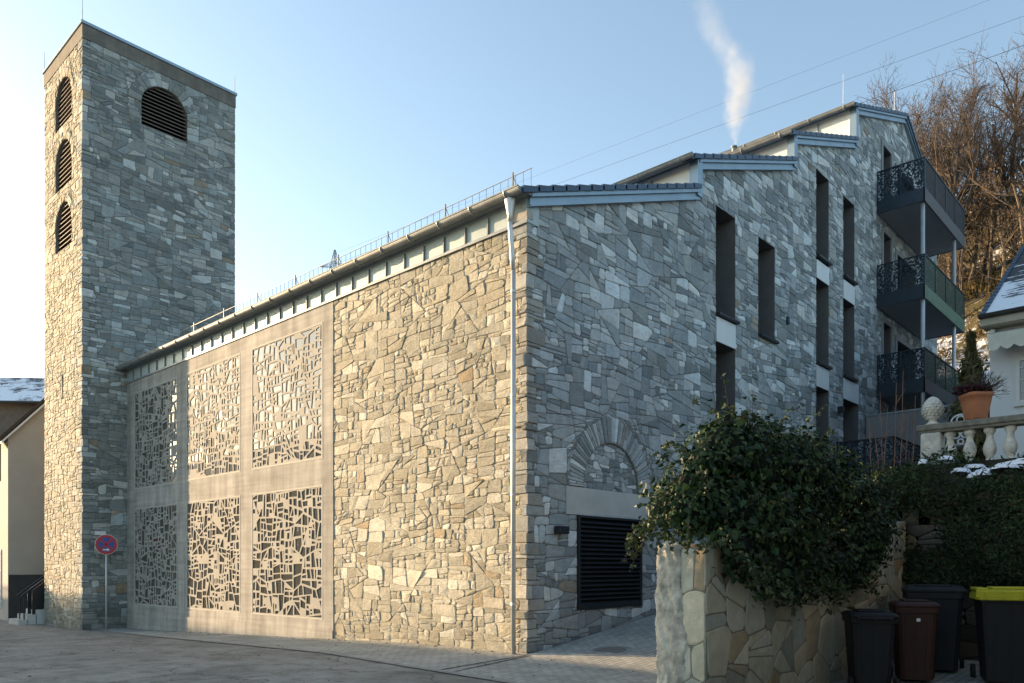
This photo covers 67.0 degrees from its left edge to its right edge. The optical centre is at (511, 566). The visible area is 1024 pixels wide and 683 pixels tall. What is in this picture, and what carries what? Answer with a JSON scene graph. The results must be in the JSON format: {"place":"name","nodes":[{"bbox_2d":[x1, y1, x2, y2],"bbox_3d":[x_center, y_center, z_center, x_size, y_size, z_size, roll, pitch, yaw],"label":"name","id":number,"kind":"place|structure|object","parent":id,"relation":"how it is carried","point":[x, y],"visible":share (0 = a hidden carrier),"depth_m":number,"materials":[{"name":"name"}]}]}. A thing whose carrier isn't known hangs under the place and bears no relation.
{"place":"outdoors","nodes":[
{"label":"outdoors","id":0,"kind":"place"},
{"bbox_2d":[0,377,44,480],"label":"slate roof house","id":1,"kind":"structure","parent":0,"point":[20,398],"depth_m":45.08,"materials":[{"name":"paint"}]},
{"bbox_2d":[0,614,654,682],"bbox_3d":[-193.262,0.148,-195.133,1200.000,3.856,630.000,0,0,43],"label":"road","id":2,"kind":"structure","parent":0,"point":[171,660],"depth_m":13.11,"materials":[{"name":"grey asphalt"}]},
{"bbox_2d":[0,397,44,620],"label":"beige house","id":3,"kind":"structure","parent":2,"relation":"on","point":[22,525],"depth_m":30.42,"materials":[{"name":"paint"}]},
{"bbox_2d":[0,549,0,606],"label":"window","id":4,"kind":"structure","parent":3,"relation":"in","point":[0,549],"depth_m":30.59,"materials":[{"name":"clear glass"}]},
{"bbox_2d":[9,575,44,624],"bbox_3d":[-16.302,0.800,29.957,1.200,2.800,5.200,0,0,43],"label":"outdoor stair","id":5,"kind":"object","parent":2,"relation":"on","point":[34,613],"visible":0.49,"depth_m":28.17,"materials":[{"name":"grey concrete"}]},
{"bbox_2d":[42,0,236,629],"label":"bell tower","id":6,"kind":"structure","parent":2,"relation":"on","point":[139,200],"depth_m":26.63,"materials":[{"name":"stone"}]},
{"bbox_2d":[56,76,71,132],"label":"louvre window","id":7,"kind":"structure","parent":6,"relation":"in","point":[64,97],"depth_m":26.96,"materials":[{"name":"wood"}]},
{"bbox_2d":[56,139,71,192],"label":"louvre window","id":8,"kind":"structure","parent":6,"relation":"in","point":[64,158],"depth_m":27.01,"materials":[{"name":"wood"}]},
{"bbox_2d":[56,201,71,253],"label":"louvre window","id":9,"kind":"structure","parent":6,"relation":"in","point":[64,219],"depth_m":27.10,"materials":[{"name":"wood"}]},
{"bbox_2d":[141,87,186,142],"bbox_3d":[-12.418,-16.138,27.522,0.350,1.596,1.600,0,0,43],"label":"louvre window","id":10,"kind":"structure","parent":6,"relation":"in","point":[161,111],"depth_m":27.63,"materials":[{"name":"black metal"}]},
{"bbox_2d":[138,634,521,682],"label":"kerb strip","id":11,"kind":"object","parent":2,"relation":"on","point":[475,676],"visible":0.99,"depth_m":13.04,"materials":[{"name":"stone"}]},
{"bbox_2d":[116,74,964,654],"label":"stone building","id":12,"kind":"structure","parent":2,"relation":"on","point":[456,428],"depth_m":18.14,"materials":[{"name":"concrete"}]},
{"bbox_2d":[716,341,734,419],"bbox_3d":[5.190,-4.260,19.842,0.632,2.720,1.020,0,0,43],"label":"window","id":13,"kind":"structure","parent":12,"relation":"in","point":[725,355],"depth_m":20.17,"materials":[{"name":"black glass"}]},
{"bbox_2d":[716,205,739,324],"bbox_3d":[5.247,-7.632,19.817,0.750,2.735,1.100,0,0,43],"label":"window","id":14,"kind":"structure","parent":12,"relation":"in","point":[725,223],"depth_m":20.15,"materials":[{"name":"black glass"}]},
{"bbox_2d":[758,237,779,344],"bbox_3d":[6.857,-7.607,21.556,0.750,2.705,1.100,0,0,43],"label":"window","id":15,"kind":"structure","parent":12,"relation":"in","point":[766,253],"depth_m":21.87,"materials":[{"name":"black glass"}]},
{"bbox_2d":[816,386,828,451],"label":"window","id":16,"kind":"structure","parent":12,"relation":"in","point":[822,396],"depth_m":24.79,"materials":[{"name":"black glass"}]},
{"bbox_2d":[816,169,832,266],"bbox_3d":[9.580,-10.957,24.500,0.750,2.725,1.080,0,0,43],"label":"window","id":17,"kind":"structure","parent":12,"relation":"in","point":[822,184],"depth_m":24.79,"materials":[{"name":"black glass"}]},
{"bbox_2d":[816,277,832,369],"bbox_3d":[9.580,-7.622,24.500,0.750,2.675,1.080,0,0,43],"label":"window","id":18,"kind":"structure","parent":12,"relation":"in","point":[822,290],"depth_m":24.79,"materials":[{"name":"black glass"}]},
{"bbox_2d":[843,399,857,467],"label":"window","id":19,"kind":"structure","parent":12,"relation":"in","point":[850,417],"depth_m":26.82,"materials":[{"name":"black glass"}]},
{"bbox_2d":[843,196,858,285],"bbox_3d":[11.145,-10.947,26.192,0.750,2.705,1.110,0,0,43],"label":"window","id":20,"kind":"structure","parent":12,"relation":"in","point":[848,208],"depth_m":26.49,"materials":[{"name":"black glass"}]},
{"bbox_2d":[843,298,858,382],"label":"window","id":21,"kind":"structure","parent":12,"relation":"in","point":[848,309],"depth_m":26.49,"materials":[{"name":"black glass"}]},
{"bbox_2d":[880,139,892,197],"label":"window","id":22,"kind":"structure","parent":12,"relation":"in","point":[886,160],"depth_m":29.17,"materials":[{"name":"grey glass"}]},
{"bbox_2d":[881,226,892,318],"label":"window","id":23,"kind":"structure","parent":12,"relation":"in","point":[886,238],"depth_m":29.19,"materials":[{"name":"grey glass"}]},
{"bbox_2d":[881,317,892,383],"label":"window","id":24,"kind":"structure","parent":12,"relation":"in","point":[886,326],"depth_m":29.21,"materials":[{"name":"black glass"}]},
{"bbox_2d":[895,162,916,194],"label":"window","id":25,"kind":"structure","parent":12,"relation":"in","point":[905,185],"depth_m":30.72,"materials":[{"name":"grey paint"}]},
{"bbox_2d":[895,249,916,336],"bbox_3d":[15.346,-10.780,30.785,0.680,2.760,2.720,0,0,43],"label":"window","id":26,"kind":"structure","parent":12,"relation":"in","point":[898,255],"depth_m":31.01,"materials":[{"name":"black glass"}]},
{"bbox_2d":[895,335,916,381],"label":"window","id":27,"kind":"structure","parent":12,"relation":"in","point":[900,345],"depth_m":30.96,"materials":[{"name":"black glass"}]},
{"bbox_2d":[0,0,1023,395],"label":"sky","id":28,"kind":"structure","parent":0,"point":[357,122],"materials":[{"name":"blue"}]},
{"bbox_2d":[99,614,1011,682],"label":"pavement","id":29,"kind":"structure","parent":0,"point":[578,661],"depth_m":13.47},
{"bbox_2d":[95,534,117,629],"bbox_3d":[-13.401,0.550,25.564,0.670,3.251,0.086,0,0,-28],"label":"traffic sign","id":30,"kind":"object","parent":29,"relation":"on","point":[105,544],"visible":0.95,"depth_m":25.55,"materials":[{"name":"metal"}]},
{"bbox_2d":[0,628,633,682],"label":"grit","id":31,"kind":"object","parent":29,"relation":"on","point":[281,647],"visible":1,"depth_m":15.96,"materials":[{"name":"grey gravel"}]},
{"bbox_2d":[440,655,530,670],"bbox_3d":[-0.374,1.582,12.925,0.342,0.001,2.567,0,0,29],"label":"drain joint","id":32,"kind":"object","parent":29,"relation":"on","point":[487,661],"visible":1,"depth_m":12.82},
{"bbox_2d":[591,646,631,652],"bbox_3d":[1.736,1.484,13.746,0.780,0.101,0.780,0,0,43],"label":"manhole cover","id":33,"kind":"object","parent":29,"relation":"on","point":[616,649],"visible":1,"depth_m":13.81,"materials":[{"name":"metal"}]},
{"bbox_2d":[654,521,906,682],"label":"garden wall","id":34,"kind":"structure","parent":29,"relation":"on","point":[711,626],"depth_m":8.56,"materials":[{"name":"beige stone"}]},
{"bbox_2d":[621,373,908,620],"bbox_3d":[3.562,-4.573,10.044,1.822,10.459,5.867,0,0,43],"label":"ivy bush","id":35,"kind":"object","parent":34,"relation":"on","point":[744,492],"visible":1,"depth_m":8.86,"materials":[{"name":"green plant"}]},
{"bbox_2d":[841,609,900,682],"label":"wheelie bin","id":36,"kind":"object","parent":29,"relation":"on","point":[869,635],"visible":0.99,"depth_m":9.79,"materials":[{"name":"black plastic"}]},
{"bbox_2d":[888,599,940,679],"bbox_3d":[5.511,1.004,10.625,0.580,1.122,0.686,0,0,19],"label":"wheelie bin","id":37,"kind":"object","parent":29,"relation":"on","point":[915,640],"visible":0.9,"depth_m":10.36,"materials":[{"name":"brown plastic"}]},
{"bbox_2d":[901,584,966,670],"bbox_3d":[6.248,0.894,11.477,0.836,1.275,0.938,0,0,28],"label":"wheelie bin","id":38,"kind":"object","parent":29,"relation":"on","point":[948,598],"visible":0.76,"depth_m":11.06,"materials":[{"name":"black plastic"}]},
{"bbox_2d":[906,522,1023,660],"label":"retaining wall","id":39,"kind":"structure","parent":29,"relation":"on","point":[967,648],"depth_m":12.39,"materials":[{"name":"stone"}]},
{"bbox_2d":[969,586,1023,682],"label":"wheelie bin","id":40,"kind":"object","parent":29,"relation":"on","point":[999,613],"visible":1,"depth_m":10.06,"materials":[{"name":"black plastic"}]},
{"bbox_2d":[303,196,1023,417],"bbox_3d":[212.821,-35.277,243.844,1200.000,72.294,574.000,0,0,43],"label":"hill","id":41,"kind":"structure","parent":0,"point":[974,305],"depth_m":43.84,"materials":[{"name":"brown plant"}]},
{"bbox_2d":[321,249,340,268],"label":"lattice pylon","id":42,"kind":"object","parent":41,"relation":"on","point":[335,255],"visible":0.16,"depth_m":121.96,"materials":[{"name":"metal"}]},
{"bbox_2d":[335,0,987,253],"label":"power line","id":43,"kind":"object","parent":42,"relation":"hanging from","point":[688,116],"visible":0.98,"depth_m":91.26,"materials":[{"name":"black metal"}]},
{"bbox_2d":[324,16,1022,267],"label":"power line","id":44,"kind":"object","parent":42,"relation":"hanging from","point":[772,106],"visible":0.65,"depth_m":85.92,"materials":[{"name":"black metal"}]},
{"bbox_2d":[718,46,1020,153],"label":"power line","id":45,"kind":"object","parent":42,"relation":"hanging from","point":[932,77],"visible":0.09,"depth_m":78.48,"materials":[{"name":"black metal"}]},
{"bbox_2d":[859,52,981,158],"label":"bare tree","id":46,"kind":"object","parent":41,"relation":"on","point":[895,97],"visible":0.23,"depth_m":59.10,"materials":[{"name":"brown plant"}]},
{"bbox_2d":[856,55,996,177],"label":"bare tree","id":47,"kind":"object","parent":41,"relation":"on","point":[923,124],"visible":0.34,"depth_m":48.71,"materials":[{"name":"brown plant"}]},
{"bbox_2d":[899,69,969,165],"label":"bare tree","id":48,"kind":"object","parent":41,"relation":"on","point":[937,112],"visible":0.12,"depth_m":54.45,"materials":[{"name":"brown plant"}]},
{"bbox_2d":[871,49,1007,194],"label":"bare tree","id":49,"kind":"object","parent":41,"relation":"on","point":[959,116],"visible":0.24,"depth_m":51.95,"materials":[{"name":"brown plant"}]},
{"bbox_2d":[888,80,1023,260],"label":"bare tree","id":50,"kind":"object","parent":41,"relation":"on","point":[956,173],"visible":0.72,"depth_m":46.57,"materials":[{"name":"brown plant"}]},
{"bbox_2d":[937,189,977,264],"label":"brown leaved tree","id":51,"kind":"object","parent":41,"relation":"on","point":[965,231],"visible":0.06,"depth_m":46.81,"materials":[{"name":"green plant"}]},
{"bbox_2d":[913,50,1016,286],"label":"bare tree","id":52,"kind":"object","parent":41,"relation":"on","point":[961,138],"visible":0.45,"depth_m":46.86,"materials":[{"name":"brown plant"}]},
{"bbox_2d":[910,22,1022,211],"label":"bare tree","id":53,"kind":"object","parent":41,"relation":"on","point":[925,128],"visible":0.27,"depth_m":50.78,"materials":[{"name":"brown plant"}]},
{"bbox_2d":[943,193,989,254],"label":"brown leaved tree","id":54,"kind":"object","parent":41,"relation":"on","point":[972,231],"visible":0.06,"depth_m":51.04,"materials":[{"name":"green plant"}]},
{"bbox_2d":[937,200,997,305],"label":"brown leaved tree","id":55,"kind":"object","parent":41,"relation":"on","point":[960,284],"visible":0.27,"depth_m":44.35,"materials":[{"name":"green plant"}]},
{"bbox_2d":[919,61,1020,199],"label":"bare tree","id":56,"kind":"object","parent":41,"relation":"on","point":[955,104],"visible":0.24,"depth_m":58.95,"materials":[{"name":"brown plant"}]},
{"bbox_2d":[926,86,1023,246],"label":"bare tree","id":57,"kind":"object","parent":41,"relation":"on","point":[1000,132],"visible":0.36,"depth_m":52.29,"materials":[{"name":"brown plant"}]},
{"bbox_2d":[932,112,1022,285],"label":"bare tree","id":58,"kind":"object","parent":41,"relation":"on","point":[966,208],"visible":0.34,"depth_m":48.55,"materials":[{"name":"brown plant"}]},
{"bbox_2d":[935,86,1021,250],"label":"bare tree","id":59,"kind":"object","parent":41,"relation":"on","point":[980,149],"visible":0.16,"depth_m":53.42,"materials":[{"name":"brown plant"}]},
{"bbox_2d":[937,239,1020,363],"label":"undergrowth","id":60,"kind":"object","parent":41,"relation":"on","point":[970,288],"visible":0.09,"depth_m":45.50,"materials":[{"name":"brown plant"}]},
{"bbox_2d":[939,162,1023,284],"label":"brown leaved tree","id":61,"kind":"object","parent":41,"relation":"on","point":[970,254],"visible":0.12,"depth_m":50.11,"materials":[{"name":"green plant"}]},
{"bbox_2d":[940,157,1023,277],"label":"brown leaved tree","id":62,"kind":"object","parent":41,"relation":"on","point":[1008,240],"visible":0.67,"depth_m":45.32,"materials":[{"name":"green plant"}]},
{"bbox_2d":[944,123,1023,244],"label":"brown leaved tree","id":63,"kind":"object","parent":41,"relation":"on","point":[984,189],"visible":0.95,"depth_m":42.44,"materials":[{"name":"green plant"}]},
{"bbox_2d":[952,83,1023,292],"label":"bare tree","id":64,"kind":"object","parent":41,"relation":"on","point":[989,270],"visible":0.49,"depth_m":47.50,"materials":[{"name":"brown plant"}]},
{"bbox_2d":[952,35,1023,205],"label":"bare tree","id":65,"kind":"object","parent":41,"relation":"on","point":[1015,85],"visible":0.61,"depth_m":54.94,"materials":[{"name":"brown plant"}]},
{"bbox_2d":[952,104,1023,257],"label":"bare tree","id":66,"kind":"object","parent":41,"relation":"on","point":[1005,185],"visible":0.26,"depth_m":50.33,"materials":[{"name":"brown plant"}]},
{"bbox_2d":[956,204,1023,282],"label":"brown leaved tree","id":67,"kind":"object","parent":41,"relation":"on","point":[981,263],"visible":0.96,"depth_m":40.84,"materials":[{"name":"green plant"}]},
{"bbox_2d":[956,95,1023,281],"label":"bare tree","id":68,"kind":"object","parent":41,"relation":"on","point":[985,260],"visible":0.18,"depth_m":50.50,"materials":[{"name":"brown plant"}]},
{"bbox_2d":[960,99,1023,202],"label":"bare tree","id":69,"kind":"object","parent":41,"relation":"on","point":[1014,154],"visible":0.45,"depth_m":48.47,"materials":[{"name":"brown plant"}]},
{"bbox_2d":[961,104,1023,182],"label":"bare tree","id":70,"kind":"object","parent":41,"relation":"on","point":[1011,144],"visible":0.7,"depth_m":46.39,"materials":[{"name":"brown plant"}]},
{"bbox_2d":[965,155,1023,259],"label":"brown leaved tree","id":71,"kind":"object","parent":41,"relation":"on","point":[1007,248],"visible":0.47,"depth_m":46.50,"materials":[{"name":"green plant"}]},
{"bbox_2d":[971,50,1023,171],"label":"bare tree","id":72,"kind":"object","parent":41,"relation":"on","point":[1004,95],"visible":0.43,"depth_m":52.39,"materials":[{"name":"brown plant"}]},
{"bbox_2d":[994,34,1023,83],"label":"bare tree","id":73,"kind":"object","parent":41,"relation":"on","point":[1016,70],"visible":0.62,"depth_m":53.87,"materials":[{"name":"brown plant"}]},
{"bbox_2d":[996,57,1023,177],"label":"bare tree","id":74,"kind":"object","parent":41,"relation":"on","point":[1013,102],"visible":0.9,"depth_m":49.20,"materials":[{"name":"brown plant"}]},
{"bbox_2d":[1000,16,1023,163],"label":"bare tree","id":75,"kind":"object","parent":41,"relation":"on","point":[1018,97],"visible":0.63,"depth_m":48.92,"materials":[{"name":"brown plant"}]},
{"bbox_2d":[877,457,1023,659],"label":"garden terrace","id":76,"kind":"structure","parent":0,"point":[912,520],"depth_m":13.04,"materials":[{"name":"green plant"}]},
{"bbox_2d":[869,382,918,485],"bbox_3d":[6.864,-2.224,13.984,0.916,2.652,0.444,0,0,-7],"label":"bare shrub","id":77,"kind":"object","parent":76,"relation":"on","point":[870,434],"visible":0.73,"depth_m":14.00,"materials":[{"name":"brown plant"}]},
{"bbox_2d":[866,404,989,472],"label":"grey terrace wall","id":78,"kind":"structure","parent":76,"relation":"on","point":[874,419],"depth_m":26.41,"materials":[{"name":"paint"}]},
{"bbox_2d":[862,445,1023,600],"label":"clipped hedge","id":79,"kind":"object","parent":76,"relation":"on","point":[982,496],"visible":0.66,"depth_m":12.34,"materials":[{"name":"plant"}]},
{"bbox_2d":[918,456,1023,478],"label":"snow patch","id":80,"kind":"object","parent":79,"relation":"on","point":[1012,464],"visible":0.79,"depth_m":12.83,"materials":[{"name":"white snow"}]},
{"bbox_2d":[950,414,965,458],"bbox_3d":[8.874,-2.519,15.395,0.382,1.118,0.416,0,0,43],"label":"garden chair","id":81,"kind":"object","parent":76,"relation":"on","point":[962,444],"visible":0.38,"depth_m":15.53,"materials":[{"name":"white paint"}]},
{"bbox_2d":[943,330,989,462],"bbox_3d":[14.195,-4.468,23.897,2.777,5.736,2.672,0,0,43],"label":"conifer tree","id":82,"kind":"object","parent":76,"relation":"on","point":[969,362],"visible":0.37,"depth_m":23.72,"materials":[{"name":"green plant"}]},
{"bbox_2d":[916,396,1023,463],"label":"stone balustrade","id":83,"kind":"object","parent":76,"relation":"on","point":[933,433],"visible":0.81,"depth_m":14.51,"materials":[{"name":"beige stone"}]},
{"bbox_2d":[952,367,1010,419],"bbox_3d":[8.780,-3.226,14.479,0.948,0.973,0.908,0,0,43],"label":"flower pot","id":84,"kind":"object","parent":83,"relation":"on","point":[974,398],"visible":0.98,"depth_m":14.32,"materials":[{"name":"ceramic"}]},
{"bbox_2d":[978,243,1023,458],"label":"white house","id":85,"kind":"structure","parent":76,"relation":"on","point":[1001,315],"depth_m":19.25,"materials":[{"name":"paint"}]},
{"bbox_2d":[1014,357,1023,406],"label":"window","id":86,"kind":"structure","parent":85,"relation":"in","point":[1019,361],"depth_m":19.04,"materials":[{"name":"white glass"}]}
]}

